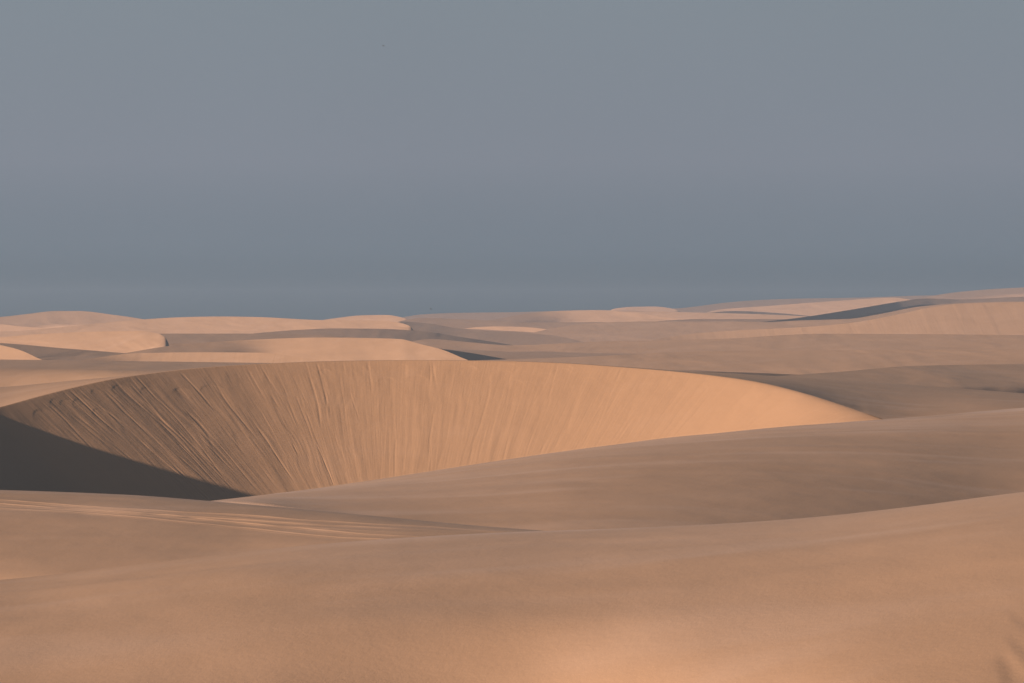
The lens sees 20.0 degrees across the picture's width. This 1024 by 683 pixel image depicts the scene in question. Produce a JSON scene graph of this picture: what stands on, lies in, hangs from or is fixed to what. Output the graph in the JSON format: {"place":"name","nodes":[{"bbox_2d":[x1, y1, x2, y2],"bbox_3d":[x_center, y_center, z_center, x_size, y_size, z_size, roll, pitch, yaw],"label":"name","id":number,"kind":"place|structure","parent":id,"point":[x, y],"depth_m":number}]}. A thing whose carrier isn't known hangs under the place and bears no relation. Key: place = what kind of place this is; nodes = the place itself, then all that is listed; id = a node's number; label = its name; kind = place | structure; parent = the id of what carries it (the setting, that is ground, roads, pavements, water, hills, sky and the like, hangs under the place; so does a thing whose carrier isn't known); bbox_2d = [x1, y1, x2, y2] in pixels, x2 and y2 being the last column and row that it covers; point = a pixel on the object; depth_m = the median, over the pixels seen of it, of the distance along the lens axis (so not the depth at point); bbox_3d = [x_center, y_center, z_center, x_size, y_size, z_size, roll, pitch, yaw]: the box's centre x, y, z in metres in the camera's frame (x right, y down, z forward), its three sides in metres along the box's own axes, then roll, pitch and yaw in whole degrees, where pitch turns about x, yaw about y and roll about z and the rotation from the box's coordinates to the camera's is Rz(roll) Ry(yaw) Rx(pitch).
{"place":"outdoors","nodes":[
{"label":"outdoors","id":0,"kind":"place"},
{"bbox_2d":[0,345,40,359],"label":"dune","id":1,"kind":"structure","parent":0,"point":[8,353],"depth_m":405.91},
{"bbox_2d":[0,324,44,331],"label":"dune","id":2,"kind":"structure","parent":0,"point":[4,328],"depth_m":1039.23},
{"bbox_2d":[0,343,127,359],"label":"dune","id":3,"kind":"structure","parent":0,"point":[45,353],"depth_m":461.79},
{"bbox_2d":[0,320,130,336],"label":"dune","id":4,"kind":"structure","parent":0,"point":[68,329],"depth_m":958.62},
{"bbox_2d":[0,311,142,328],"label":"dune","id":5,"kind":"structure","parent":0,"point":[51,319],"depth_m":1178.43},
{"bbox_2d":[0,331,168,352],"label":"dune","id":6,"kind":"structure","parent":0,"point":[120,341],"depth_m":586.85},
{"bbox_2d":[0,360,265,386],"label":"dune","id":7,"kind":"structure","parent":0,"point":[20,372],"depth_m":311.31},
{"bbox_2d":[84,352,321,362],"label":"dune","id":8,"kind":"structure","parent":0,"point":[240,357],"depth_m":436.90},
{"bbox_2d":[75,317,412,333],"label":"dune","id":9,"kind":"structure","parent":0,"point":[213,325],"depth_m":896.90},
{"bbox_2d":[161,334,353,345],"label":"dune","id":10,"kind":"structure","parent":0,"point":[176,339],"depth_m":631.71},
{"bbox_2d":[0,490,541,579],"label":"dune","id":11,"kind":"structure","parent":0,"point":[42,533],"depth_m":75.00},
{"bbox_2d":[128,338,465,360],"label":"dune","id":12,"kind":"structure","parent":0,"point":[342,349],"depth_m":482.32},
{"bbox_2d":[326,315,406,321],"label":"dune","id":13,"kind":"structure","parent":0,"point":[391,318],"depth_m":1194.17},
{"bbox_2d":[253,328,508,344],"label":"dune","id":14,"kind":"structure","parent":0,"point":[410,335],"depth_m":775.31},
{"bbox_2d":[438,348,504,359],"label":"dune","id":15,"kind":"structure","parent":0,"point":[469,356],"depth_m":553.77},
{"bbox_2d":[398,322,581,344],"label":"dune","id":16,"kind":"structure","parent":0,"point":[512,338],"depth_m":948.39},
{"bbox_2d":[399,318,605,332],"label":"dune","id":17,"kind":"structure","parent":0,"point":[461,323],"depth_m":1109.20},
{"bbox_2d":[466,326,545,331],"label":"dune","id":18,"kind":"structure","parent":0,"point":[519,329],"depth_m":1072.47},
{"bbox_2d":[0,492,1023,682],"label":"dune","id":19,"kind":"structure","parent":0,"point":[930,593],"depth_m":38.61},
{"bbox_2d":[0,360,1023,500],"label":"dune","id":20,"kind":"structure","parent":0,"point":[212,433],"depth_m":194.99},
{"bbox_2d":[0,0,1023,319],"label":"sky","id":21,"kind":"structure","parent":0,"point":[159,158]},
{"bbox_2d":[402,311,653,319],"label":"dune","id":22,"kind":"structure","parent":0,"point":[485,316],"depth_m":1732.82},
{"bbox_2d":[447,349,718,371],"bbox_3d":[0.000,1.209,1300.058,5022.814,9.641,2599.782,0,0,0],"label":"ground","id":23,"kind":"structure","parent":0,"point":[522,355],"depth_m":595.38},
{"bbox_2d":[491,310,681,321],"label":"dune","id":24,"kind":"structure","parent":0,"point":[587,316],"depth_m":1295.12},
{"bbox_2d":[214,408,1023,530],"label":"dune","id":25,"kind":"structure","parent":0,"point":[791,472],"depth_m":98.28},
{"bbox_2d":[611,307,678,311],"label":"dune","id":26,"kind":"structure","parent":0,"point":[659,309],"depth_m":1790.44},
{"bbox_2d":[624,311,807,319],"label":"dune","id":27,"kind":"structure","parent":0,"point":[685,315],"depth_m":1368.40},
{"bbox_2d":[412,334,1023,353],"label":"dune","id":28,"kind":"structure","parent":0,"point":[889,342],"depth_m":601.57},
{"bbox_2d":[667,319,783,321],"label":"dune","id":29,"kind":"structure","parent":0,"point":[748,320],"depth_m":1121.71},
{"bbox_2d":[480,350,1023,374],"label":"dune","id":30,"kind":"structure","parent":0,"point":[796,362],"depth_m":446.53},
{"bbox_2d":[715,372,793,375],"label":"dune","id":31,"kind":"structure","parent":0,"point":[767,374],"depth_m":274.28},
{"bbox_2d":[711,311,804,315],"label":"dune","id":32,"kind":"structure","parent":0,"point":[747,312],"depth_m":1557.42},
{"bbox_2d":[533,302,997,341],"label":"dune","id":33,"kind":"structure","parent":0,"point":[627,331],"depth_m":940.98},
{"bbox_2d":[674,295,934,312],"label":"dune","id":34,"kind":"structure","parent":0,"point":[728,305],"depth_m":1933.59},
{"bbox_2d":[707,298,908,315],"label":"dune","id":35,"kind":"structure","parent":0,"point":[813,309],"depth_m":1618.52},
{"bbox_2d":[651,302,1023,340],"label":"dune","id":36,"kind":"structure","parent":0,"point":[1002,318],"depth_m":749.04},
{"bbox_2d":[766,297,1023,321],"bbox_3d":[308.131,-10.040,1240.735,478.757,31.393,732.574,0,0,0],"label":"dune","id":37,"kind":"structure","parent":0,"point":[871,310],"depth_m":1190.23},
{"bbox_2d":[783,364,1023,418],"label":"dune","id":38,"kind":"structure","parent":0,"point":[1001,377],"depth_m":292.34},
{"bbox_2d":[919,287,1023,298],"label":"dune","id":39,"kind":"structure","parent":0,"point":[997,293],"depth_m":1704.35}
]}

